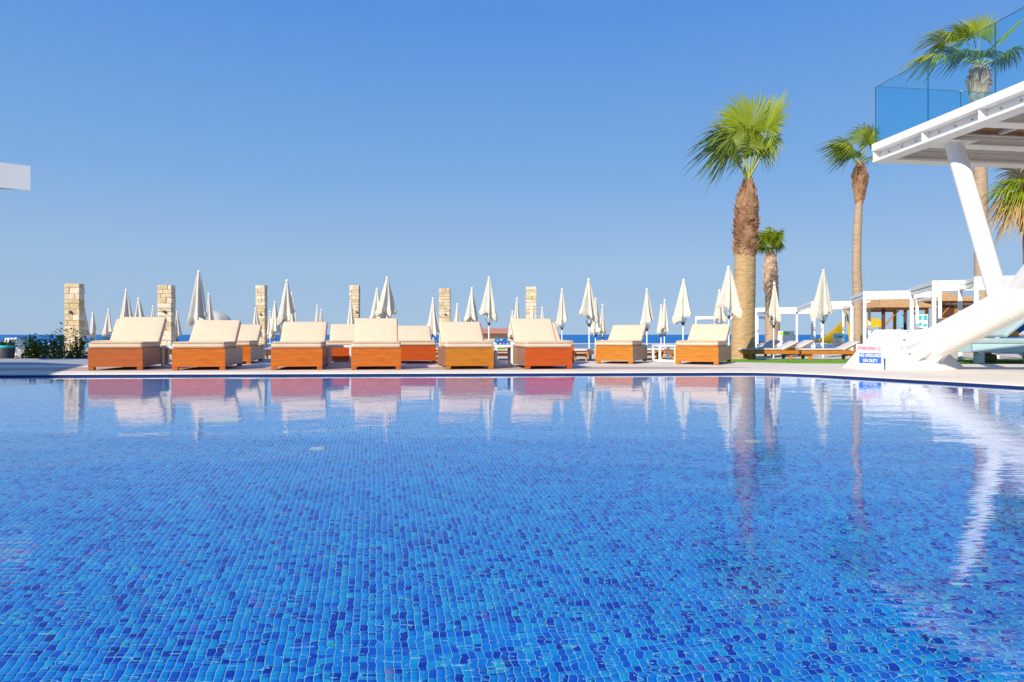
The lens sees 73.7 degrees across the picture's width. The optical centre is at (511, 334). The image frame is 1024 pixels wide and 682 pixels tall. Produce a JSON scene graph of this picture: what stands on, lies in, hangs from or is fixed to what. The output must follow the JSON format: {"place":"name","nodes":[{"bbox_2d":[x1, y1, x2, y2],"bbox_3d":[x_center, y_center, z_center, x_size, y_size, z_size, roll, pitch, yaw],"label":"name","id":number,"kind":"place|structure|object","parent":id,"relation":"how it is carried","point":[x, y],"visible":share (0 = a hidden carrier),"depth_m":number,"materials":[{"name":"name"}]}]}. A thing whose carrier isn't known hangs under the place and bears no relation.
{"place":"outdoors","nodes":[
{"label":"outdoors","id":0,"kind":"place"},
{"bbox_2d":[0,162,29,190],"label":"roof overhang","id":1,"kind":"structure","parent":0,"point":[14,176],"depth_m":13.52,"materials":[{"name":"white paint"}]},
{"bbox_2d":[10,339,26,356],"bbox_3d":[-12.510,0.439,17.200,0.400,0.640,0.400,0,0,-20],"label":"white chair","id":2,"kind":"object","parent":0,"point":[19,341],"visible":0.22,"depth_m":17.36,"materials":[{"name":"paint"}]},
{"bbox_2d":[0,359,171,364],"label":"side paving","id":3,"kind":"structure","parent":0,"point":[43,361],"depth_m":14.24,"materials":[{"name":"white concrete"}]},
{"bbox_2d":[91,319,118,341],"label":"pool lounger","id":4,"kind":"object","parent":3,"relation":"on","point":[116,323],"visible":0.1,"depth_m":14.04,"materials":[{"name":"beige fabric"}]},
{"bbox_2d":[17,344,835,348],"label":"path","id":5,"kind":"structure","parent":0,"point":[650,346],"depth_m":43.66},
{"bbox_2d":[755,307,821,347],"bbox_3d":[17.299,-0.389,42.307,3.204,2.292,8.567,0,0,27],"label":"pergola","id":6,"kind":"object","parent":5,"relation":"on","point":[788,310],"visible":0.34,"depth_m":39.18,"materials":[{"name":"white paint"}]},
{"bbox_2d":[815,311,849,343],"bbox_3d":[17.680,-0.276,37.524,2.842,2.095,0.558,0,0,-32],"label":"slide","id":7,"kind":"object","parent":5,"relation":"on","point":[828,337],"visible":0.62,"depth_m":37.73,"materials":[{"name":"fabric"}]},
{"bbox_2d":[0,335,1022,342],"bbox_3d":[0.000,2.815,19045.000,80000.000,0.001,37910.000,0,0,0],"label":"sea","id":8,"kind":"structure","parent":0,"point":[651,338],"depth_m":492.81,"materials":[{"name":"liquid"}]},
{"bbox_2d":[0,374,1023,681],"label":"pool water","id":9,"kind":"structure","parent":0,"point":[516,528],"depth_m":2.09,"materials":[{"name":"blue liquid"}]},
{"bbox_2d":[0,361,1023,380],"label":"terrace paving","id":10,"kind":"structure","parent":0,"point":[1002,371],"depth_m":12.09,"materials":[{"name":"stone"}]},
{"bbox_2d":[161,345,172,366],"bbox_3d":[-5.933,0.376,11.994,0.342,0.365,0.342,0,0,-11],"label":"side table","id":11,"kind":"object","parent":10,"relation":"on","point":[167,364],"visible":0.48,"depth_m":11.81,"materials":[{"name":"white paint"}]},
{"bbox_2d":[236,324,262,363],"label":"pool lounger","id":12,"kind":"object","parent":10,"relation":"on","point":[248,338],"visible":0.53,"depth_m":13.92,"materials":[{"name":"beige fabric"}]},
{"bbox_2d":[326,324,353,360],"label":"pool lounger","id":13,"kind":"object","parent":10,"relation":"on","point":[341,334],"visible":0.41,"depth_m":13.93,"materials":[{"name":"beige fabric"}]},
{"bbox_2d":[328,345,351,365],"bbox_3d":[-3.149,0.375,12.540,0.414,0.366,0.414,0,0,-11],"label":"side table","id":14,"kind":"object","parent":10,"relation":"on","point":[330,362],"visible":0.84,"depth_m":12.34,"materials":[{"name":"white paint"}]},
{"bbox_2d":[0,367,751,370],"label":"deck strip","id":15,"kind":"object","parent":10,"relation":"on","point":[237,368],"visible":0.73,"depth_m":11.30,"materials":[{"name":"beige stone"}]},
{"bbox_2d":[88,317,169,369],"bbox_3d":[-6.378,0.122,11.442,0.785,0.869,1.462,0,0,-11],"label":"pool lounger","id":16,"kind":"object","parent":15,"relation":"on","point":[135,342],"visible":1,"depth_m":11.10,"materials":[{"name":"brown wood"}]},
{"bbox_2d":[172,320,242,369],"bbox_3d":[-5.084,0.150,11.475,0.785,0.813,1.462,0,0,-11],"label":"pool lounger","id":17,"kind":"object","parent":15,"relation":"on","point":[211,343],"visible":1,"depth_m":10.91,"materials":[{"name":"orange wood"}]},
{"bbox_2d":[271,322,327,369],"bbox_3d":[-3.562,0.163,11.557,0.785,0.786,1.462,0,0,-11],"label":"pool lounger","id":18,"kind":"object","parent":15,"relation":"on","point":[300,344],"visible":1,"depth_m":10.92,"materials":[{"name":"orange wood"}]},
{"bbox_2d":[351,318,400,369],"bbox_3d":[-2.315,0.131,11.640,0.785,0.850,1.462,0,0,-11],"label":"pool lounger","id":19,"kind":"object","parent":15,"relation":"on","point":[375,343],"visible":1,"depth_m":11.00,"materials":[{"name":"orange wood"}]},
{"bbox_2d":[438,322,493,368],"bbox_3d":[-0.824,0.161,11.776,0.785,0.790,1.462,0,0,-11],"label":"pool lounger","id":20,"kind":"object","parent":15,"relation":"on","point":[464,344],"visible":1,"depth_m":11.13,"materials":[{"name":"brown wood"}]},
{"bbox_2d":[510,318,571,368],"bbox_3d":[0.462,0.132,11.810,0.785,0.850,1.462,0,0,-11],"label":"pool lounger","id":21,"kind":"object","parent":15,"relation":"on","point":[536,343],"visible":0.94,"depth_m":11.19,"materials":[{"name":"brown wood"}]},
{"bbox_2d":[398,326,435,362],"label":"pool lounger","id":22,"kind":"object","parent":10,"relation":"on","point":[418,343],"visible":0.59,"depth_m":13.33,"materials":[{"name":"brown wood"}]},
{"bbox_2d":[493,345,512,366],"bbox_3d":[-0.167,0.370,12.085,0.326,0.377,0.326,0,0,-11],"label":"side table","id":23,"kind":"object","parent":10,"relation":"on","point":[496,364],"visible":0.87,"depth_m":11.95,"materials":[{"name":"white paint"}]},
{"bbox_2d":[0,369,1023,386],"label":"pool coping","id":24,"kind":"object","parent":10,"relation":"on","point":[1016,383],"visible":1,"depth_m":10.07,"materials":[{"name":"stone"}]},
{"bbox_2d":[552,323,573,362],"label":"pool lounger","id":25,"kind":"object","parent":10,"relation":"on","point":[557,333],"visible":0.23,"depth_m":13.73,"materials":[{"name":"beige wood"}]},
{"bbox_2d":[595,325,646,363],"bbox_3d":[2.244,0.175,13.896,0.740,0.763,1.467,0,0,22],"label":"pool lounger","id":26,"kind":"object","parent":10,"relation":"on","point":[623,343],"visible":1,"depth_m":13.34,"materials":[{"name":"brown wood"}]},
{"bbox_2d":[652,344,675,361],"bbox_3d":[3.138,0.382,14.080,0.380,0.353,0.380,0,0,-11],"label":"side table","id":27,"kind":"object","parent":10,"relation":"on","point":[659,346],"visible":0.9,"depth_m":13.94,"materials":[{"name":"white paint"}]},
{"bbox_2d":[675,324,730,364],"bbox_3d":[3.805,0.170,13.510,0.800,0.773,1.462,0,0,27],"label":"pool lounger","id":28,"kind":"object","parent":10,"relation":"on","point":[705,343],"visible":1,"depth_m":13.02,"materials":[{"name":"brown wood"}]},
{"bbox_2d":[856,344,883,369],"bbox_3d":[5.691,0.358,10.850,0.415,0.415,0.017,2,-9,2],"label":"warning sign","id":29,"kind":"object","parent":10,"relation":"on","point":[869,356],"visible":1,"depth_m":10.84,"materials":[{"name":"white plastic"}]},
{"bbox_2d":[843,330,964,369],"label":"anchor block","id":30,"kind":"structure","parent":10,"relation":"on","point":[895,357],"depth_m":11.17,"materials":[{"name":"white concrete"}]},
{"bbox_2d":[872,7,1023,363],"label":"raised terrace","id":31,"kind":"structure","parent":10,"relation":"on","point":[987,131],"depth_m":10.65,"materials":[{"name":"white paint"}]},
{"bbox_2d":[0,0,1023,334],"label":"sky","id":32,"kind":"structure","parent":0,"point":[324,147],"materials":[{"name":"blue"}]},
{"bbox_2d":[14,343,1022,361],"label":"ground","id":33,"kind":"structure","parent":0,"point":[967,355],"depth_m":23.85,"materials":[{"name":"green plant"}]},
{"bbox_2d":[0,345,15,358],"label":"planter pot","id":34,"kind":"object","parent":33,"relation":"on","point":[7,352],"visible":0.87,"depth_m":16.38,"materials":[{"name":"grey metal"}]},
{"bbox_2d":[0,337,17,346],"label":"spiky plant","id":35,"kind":"object","parent":34,"relation":"in","point":[7,343],"visible":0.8,"depth_m":16.49,"materials":[{"name":"green plant"}]},
{"bbox_2d":[17,333,41,358],"bbox_3d":[-12.023,0.388,16.963,0.605,0.861,0.532,0,0,0],"label":"shrub","id":36,"kind":"object","parent":33,"relation":"on","point":[32,344],"visible":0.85,"depth_m":16.98,"materials":[{"name":"green plant"}]},
{"bbox_2d":[27,335,48,358],"bbox_3d":[-11.945,0.429,17.203,0.603,0.863,0.442,0,0,10],"label":"shrub","id":37,"kind":"object","parent":33,"relation":"on","point":[35,354],"visible":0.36,"depth_m":17.16,"materials":[{"name":"green plant"}]},
{"bbox_2d":[35,338,54,358],"bbox_3d":[-11.640,0.458,17.022,0.544,0.755,0.489,0,0,35],"label":"shrub","id":38,"kind":"object","parent":33,"relation":"on","point":[44,353],"visible":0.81,"depth_m":16.96,"materials":[{"name":"green plant"}]},
{"bbox_2d":[44,322,68,358],"bbox_3d":[-11.545,0.241,17.301,0.638,1.124,0.466,0,0,-41],"label":"shrub","id":39,"kind":"object","parent":33,"relation":"on","point":[59,338],"visible":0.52,"depth_m":17.29,"materials":[{"name":"green plant"}]},
{"bbox_2d":[50,338,76,358],"bbox_3d":[-11.141,0.462,17.001,0.547,0.782,0.540,0,0,31],"label":"shrub","id":40,"kind":"object","parent":33,"relation":"on","point":[63,354],"visible":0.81,"depth_m":16.97,"materials":[{"name":"green plant"}]},
{"bbox_2d":[64,284,84,355],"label":"stone column","id":41,"kind":"structure","parent":33,"relation":"on","point":[74,307],"depth_m":22.81,"materials":[{"name":"beige stone"}]},
{"bbox_2d":[69,328,88,358],"bbox_3d":[-10.872,0.297,17.159,0.442,0.954,0.460,0,0,-16],"label":"shrub","id":42,"kind":"object","parent":33,"relation":"on","point":[79,348],"visible":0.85,"depth_m":17.14,"materials":[{"name":"green plant"}]},
{"bbox_2d":[84,309,89,338],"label":"closed parasol","id":43,"kind":"object","parent":33,"relation":"on","point":[86,327],"visible":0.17,"depth_m":27.00,"materials":[{"name":"white fabric"}]},
{"bbox_2d":[90,312,96,340],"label":"closed parasol","id":44,"kind":"object","parent":33,"relation":"on","point":[93,331],"visible":0.96,"depth_m":32.96,"materials":[{"name":"white fabric"}]},
{"bbox_2d":[102,309,111,339],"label":"closed parasol","id":45,"kind":"object","parent":33,"relation":"on","point":[107,329],"visible":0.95,"depth_m":30.92,"materials":[{"name":"white fabric"}]},
{"bbox_2d":[120,289,132,316],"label":"closed parasol","id":46,"kind":"object","parent":33,"relation":"on","point":[126,310],"visible":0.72,"depth_m":25.43,"materials":[{"name":"white fabric"}]},
{"bbox_2d":[135,297,144,316],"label":"closed parasol","id":47,"kind":"object","parent":33,"relation":"on","point":[139,312],"visible":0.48,"depth_m":27.93,"materials":[{"name":"white fabric"}]},
{"bbox_2d":[157,285,175,356],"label":"stone column","id":48,"kind":"structure","parent":33,"relation":"on","point":[166,302],"depth_m":22.80,"materials":[{"name":"beige stone"}]},
{"bbox_2d":[175,311,181,341],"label":"closed parasol","id":49,"kind":"object","parent":33,"relation":"on","point":[178,329],"visible":0.86,"depth_m":33.97,"materials":[{"name":"white fabric"}]},
{"bbox_2d":[187,270,206,327],"bbox_3d":[-8.962,-0.539,19.412,0.510,2.593,0.494,0,0,-11],"label":"closed parasol","id":50,"kind":"object","parent":33,"relation":"on","point":[197,310],"visible":0.96,"depth_m":19.31,"materials":[{"name":"white fabric"}]},
{"bbox_2d":[206,293,214,319],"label":"closed parasol","id":51,"kind":"object","parent":33,"relation":"on","point":[210,314],"visible":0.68,"depth_m":26.95,"materials":[{"name":"white fabric"}]},
{"bbox_2d":[199,311,230,319],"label":"open parasol","id":52,"kind":"object","parent":33,"relation":"on","point":[218,315],"visible":0.29,"depth_m":35.55,"materials":[{"name":"white fabric"}]},
{"bbox_2d":[253,307,262,337],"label":"closed parasol","id":53,"kind":"object","parent":33,"relation":"on","point":[256,319],"visible":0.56,"depth_m":32.96,"materials":[{"name":"white fabric"}]},
{"bbox_2d":[255,285,267,347],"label":"stone column","id":54,"kind":"structure","parent":33,"relation":"on","point":[261,299],"depth_m":34.01,"materials":[{"name":"beige stone"}]},
{"bbox_2d":[269,301,281,341],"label":"closed parasol","id":55,"kind":"object","parent":33,"relation":"on","point":[275,329],"visible":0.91,"depth_m":28.95,"materials":[{"name":"white fabric"}]},
{"bbox_2d":[276,279,294,325],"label":"closed parasol","id":56,"kind":"object","parent":33,"relation":"on","point":[286,310],"visible":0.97,"depth_m":21.41,"materials":[{"name":"white fabric"}]},
{"bbox_2d":[287,292,296,321],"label":"closed parasol","id":57,"kind":"object","parent":33,"relation":"on","point":[293,318],"visible":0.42,"depth_m":25.95,"materials":[{"name":"white fabric"}]},
{"bbox_2d":[347,300,353,323],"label":"closed parasol","id":58,"kind":"object","parent":33,"relation":"on","point":[350,320],"visible":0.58,"depth_m":28.94,"materials":[{"name":"white fabric"}]},
{"bbox_2d":[349,285,359,318],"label":"stone column","id":59,"kind":"structure","parent":33,"relation":"on","point":[354,292],"depth_m":36.00,"materials":[{"name":"beige stone"}]},
{"bbox_2d":[370,288,381,317],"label":"closed parasol","id":60,"kind":"object","parent":33,"relation":"on","point":[375,303],"visible":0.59,"depth_m":24.93,"materials":[{"name":"white fabric"}]},
{"bbox_2d":[375,277,397,317],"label":"closed parasol","id":61,"kind":"object","parent":33,"relation":"on","point":[386,307],"visible":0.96,"depth_m":20.92,"materials":[{"name":"white fabric"}]},
{"bbox_2d":[427,297,438,339],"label":"closed parasol","id":62,"kind":"object","parent":33,"relation":"on","point":[433,324],"visible":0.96,"depth_m":27.92,"materials":[{"name":"white fabric"}]},
{"bbox_2d":[439,288,450,346],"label":"stone column","id":63,"kind":"structure","parent":33,"relation":"on","point":[444,304],"depth_m":34.00,"materials":[{"name":"beige stone"}]},
{"bbox_2d":[464,287,477,321],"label":"closed parasol","id":64,"kind":"object","parent":33,"relation":"on","point":[471,314],"visible":0.91,"depth_m":24.95,"materials":[{"name":"white fabric"}]},
{"bbox_2d":[479,277,497,339],"bbox_3d":[-0.731,-0.517,20.988,0.592,2.547,0.449,0,0,0],"label":"closed parasol","id":65,"kind":"object","parent":33,"relation":"on","point":[488,309],"visible":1,"depth_m":20.92,"materials":[{"name":"white fabric"}]},
{"bbox_2d":[526,287,536,317],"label":"stone column","id":66,"kind":"structure","parent":33,"relation":"on","point":[531,297],"depth_m":34.00,"materials":[{"name":"beige stone"}]},
{"bbox_2d":[555,288,567,339],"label":"closed parasol","id":67,"kind":"object","parent":33,"relation":"on","point":[562,317],"visible":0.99,"depth_m":24.92,"materials":[{"name":"white fabric"}]},
{"bbox_2d":[574,348,593,360],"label":"wooden sun lounger","id":68,"kind":"object","parent":33,"relation":"on","point":[590,352],"visible":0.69,"depth_m":19.79,"materials":[{"name":"brown wood"}]},
{"bbox_2d":[579,278,597,359],"bbox_3d":[2.299,-0.471,20.503,0.540,2.457,0.481,0,0,-9],"label":"closed parasol","id":69,"kind":"object","parent":33,"relation":"on","point":[588,309],"visible":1,"depth_m":20.43,"materials":[{"name":"white fabric"}]},
{"bbox_2d":[590,298,600,345],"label":"closed parasol","id":70,"kind":"object","parent":33,"relation":"on","point":[594,328],"visible":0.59,"depth_m":25.46,"materials":[{"name":"white fabric"}]},
{"bbox_2d":[598,304,605,339],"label":"closed parasol","id":71,"kind":"object","parent":33,"relation":"on","point":[602,330],"visible":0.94,"depth_m":27.97,"materials":[{"name":"white fabric"}]},
{"bbox_2d":[640,288,653,356],"bbox_3d":[4.568,-0.404,22.966,0.399,2.322,0.429,0,0,-21],"label":"closed parasol","id":72,"kind":"object","parent":33,"relation":"on","point":[647,315],"visible":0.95,"depth_m":22.95,"materials":[{"name":"white fabric"}]},
{"bbox_2d":[647,348,664,358],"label":"wooden sun lounger","id":73,"kind":"object","parent":33,"relation":"on","point":[656,351],"visible":0.38,"depth_m":20.35,"materials":[{"name":"brown wood"}]},
{"bbox_2d":[657,304,663,343],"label":"closed parasol","id":74,"kind":"object","parent":33,"relation":"on","point":[658,326],"visible":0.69,"depth_m":26.45,"materials":[{"name":"white fabric"}]},
{"bbox_2d":[659,299,668,349],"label":"closed parasol","id":75,"kind":"object","parent":33,"relation":"on","point":[664,322],"visible":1,"depth_m":24.94,"materials":[{"name":"white fabric"}]},
{"bbox_2d":[672,279,691,339],"bbox_3d":[5.300,-0.484,21.003,0.590,2.482,0.501,0,0,37],"label":"closed parasol","id":76,"kind":"object","parent":33,"relation":"on","point":[682,309],"visible":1,"depth_m":20.94,"materials":[{"name":"white fabric"}]},
{"bbox_2d":[713,289,726,323],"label":"closed parasol","id":77,"kind":"object","parent":33,"relation":"on","point":[719,315],"visible":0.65,"depth_m":21.93,"materials":[{"name":"white fabric"}]},
{"bbox_2d":[716,266,741,344],"bbox_3d":[5.850,-0.555,18.557,0.731,2.624,0.678,0,0,0],"label":"closed parasol","id":78,"kind":"object","parent":33,"relation":"on","point":[728,299],"visible":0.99,"depth_m":18.39,"materials":[{"name":"white fabric"}]},
{"bbox_2d":[695,316,764,343],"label":"pergola","id":79,"kind":"object","parent":33,"relation":"on","point":[711,318],"visible":0.48,"depth_m":57.16,"materials":[{"name":"white paint"}]},
{"bbox_2d":[685,89,794,358],"bbox_3d":[6.792,-3.322,20.897,3.207,8.235,2.234,0,0,15],"label":"palm tree","id":80,"kind":"object","parent":33,"relation":"on","point":[746,220],"visible":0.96,"depth_m":20.75,"materials":[{"name":"green plant"}]},
{"bbox_2d":[755,340,779,356],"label":"wooden sun lounger","id":81,"kind":"object","parent":33,"relation":"on","point":[768,344],"visible":0.21,"depth_m":23.55,"materials":[{"name":"white wood"}]},
{"bbox_2d":[757,226,785,345],"bbox_3d":[10.095,-1.731,27.001,1.579,5.055,1.542,0,0,0],"label":"palm tree","id":82,"kind":"object","parent":33,"relation":"on","point":[773,239],"visible":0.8,"depth_m":26.81,"materials":[{"name":"brown plant"}]},
{"bbox_2d":[767,282,780,357],"bbox_3d":[8.436,-0.473,22.030,0.381,2.461,0.454,0,0,0],"label":"closed parasol","id":83,"kind":"object","parent":33,"relation":"on","point":[773,314],"visible":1,"depth_m":21.93,"materials":[{"name":"white fabric"}]},
{"bbox_2d":[777,331,794,354],"bbox_3d":[10.441,0.312,26.000,0.560,0.892,0.525,0,0,38],"label":"frame board","id":84,"kind":"object","parent":33,"relation":"on","point":[784,337],"visible":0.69,"depth_m":25.93,"materials":[{"name":"white paint"}]},
{"bbox_2d":[764,340,812,356],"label":"wooden sun lounger","id":85,"kind":"object","parent":33,"relation":"on","point":[803,343],"visible":0.34,"depth_m":23.67,"materials":[{"name":"brown wood"}]},
{"bbox_2d":[810,269,832,357],"bbox_3d":[9.993,-0.679,21.988,0.687,2.873,0.510,0,0,-9],"label":"closed parasol","id":86,"kind":"object","parent":33,"relation":"on","point":[822,306],"visible":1,"depth_m":21.93,"materials":[{"name":"white fabric"}]},
{"bbox_2d":[796,301,870,347],"bbox_3d":[16.138,-0.389,34.720,2.498,2.292,7.330,0,0,17],"label":"pergola","id":87,"kind":"object","parent":33,"relation":"on","point":[840,304],"visible":0.64,"depth_m":31.64,"materials":[{"name":"white paint"}]},
{"bbox_2d":[833,333,844,347],"bbox_3d":[14.374,0.358,30.016,0.494,0.815,0.068,0,0,0],"label":"notice board","id":88,"kind":"object","parent":33,"relation":"on","point":[838,339],"visible":0.84,"depth_m":29.99,"materials":[{"name":"blue paint"}]},
{"bbox_2d":[816,122,881,350],"bbox_3d":[14.698,-4.190,29.983,3.048,9.950,2.282,0,0,20],"label":"palm tree","id":89,"kind":"object","parent":33,"relation":"on","point":[859,174],"visible":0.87,"depth_m":29.83,"materials":[{"name":"brown plant"}]},
{"bbox_2d":[841,299,937,329],"bbox_3d":[17.020,-0.485,30.800,2.731,2.499,3.316,0,0,0],"label":"thatched hut","id":90,"kind":"object","parent":33,"relation":"on","point":[882,306],"visible":0.41,"depth_m":29.66,"materials":[{"name":"brown wood"}]},
{"bbox_2d":[850,291,941,350],"bbox_3d":[14.229,-0.389,25.537,2.428,2.292,3.806,0,0,20],"label":"pergola","id":91,"kind":"object","parent":33,"relation":"on","point":[864,296],"visible":0.77,"depth_m":24.20,"materials":[{"name":"white paint"}]},
{"bbox_2d":[919,314,927,328],"bbox_3d":[17.182,-0.041,28.611,0.460,1.611,0.068,0,0,0],"label":"menu board","id":92,"kind":"object","parent":33,"relation":"on","point":[923,321],"visible":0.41,"depth_m":28.59,"materials":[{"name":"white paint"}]},
{"bbox_2d":[903,292,972,329],"bbox_3d":[19.873,-0.613,31.800,2.534,2.736,3.313,0,0,0],"label":"thatched hut","id":93,"kind":"object","parent":33,"relation":"on","point":[949,304],"visible":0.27,"depth_m":30.55,"materials":[{"name":"brown wood"}]},
{"bbox_2d":[898,11,1023,337],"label":"palm tree","id":94,"kind":"object","parent":33,"relation":"on","point":[978,81],"visible":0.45,"depth_m":27.82,"materials":[{"name":"green plant"}]},
{"bbox_2d":[981,168,1023,357],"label":"palm tree","id":95,"kind":"object","parent":33,"relation":"on","point":[1013,209],"visible":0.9,"depth_m":21.81,"materials":[{"name":"green plant"}]},
{"bbox_2d":[722,359,1022,363],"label":"lawn","id":96,"kind":"structure","parent":0,"point":[846,361],"depth_m":19.16,"materials":[{"name":"green plant"}]},
{"bbox_2d":[738,341,800,359],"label":"wooden sun lounger","id":97,"kind":"object","parent":96,"relation":"on","point":[782,349],"visible":0.91,"depth_m":20.52,"materials":[{"name":"brown wood"}]},
{"bbox_2d":[794,341,859,359],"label":"wooden sun lounger","id":98,"kind":"object","parent":96,"relation":"on","point":[842,349],"visible":0.91,"depth_m":20.36,"materials":[{"name":"brown wood"}]},
{"bbox_2d":[909,280,1006,358],"bbox_3d":[13.648,-0.389,20.455,2.480,2.292,3.227,0,0,20],"label":"pergola","id":99,"kind":"object","parent":96,"relation":"on","point":[933,287],"visible":0.56,"depth_m":19.50,"materials":[{"name":"white paint"}]},
{"bbox_2d":[958,276,1013,362],"bbox_3d":[13.915,-0.389,18.562,2.686,2.292,2.223,0,0,24],"label":"pergola","id":100,"kind":"object","parent":96,"relation":"on","point":[975,283],"visible":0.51,"depth_m":18.15,"materials":[{"name":"white paint"}]},
{"bbox_2d":[955,318,1023,363],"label":"day bed","id":101,"kind":"object","parent":96,"relation":"on","point":[981,348],"visible":0.39,"depth_m":17.68,"materials":[{"name":"teal paint"}]},
{"bbox_2d":[985,354,996,360],"bbox_3d":[13.335,0.645,19.200,0.420,0.200,0.400,0,0,0],"label":"tan pouffe","id":102,"kind":"object","parent":96,"relation":"on","point":[990,357],"visible":0.51,"depth_m":19.01,"materials":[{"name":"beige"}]},
{"bbox_2d":[866,318,880,329],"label":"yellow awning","id":103,"kind":"object","parent":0,"point":[875,322],"visible":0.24,"depth_m":43.97,"materials":[{"name":"fabric"}]},
{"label":"pool floor","id":104,"kind":"structure","parent":0,"visible":0},
{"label":"pool wall","id":105,"kind":"structure","parent":104,"relation":"on","visible":0},
{"bbox_2d":[0,373,1023,387],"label":"waterline tile band","id":106,"kind":"object","parent":105,"relation":"attached to","point":[517,374],"visible":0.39,"depth_m":9.88,"materials":[{"name":"blue tile"}]},
{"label":"beach","id":107,"kind":"structure","parent":0,"visible":0},
{"bbox_2d":[482,328,513,340],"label":"red roofed kiosk","id":108,"kind":"object","parent":107,"relation":"on","point":[500,333],"visible":0.24,"depth_m":74.20,"materials":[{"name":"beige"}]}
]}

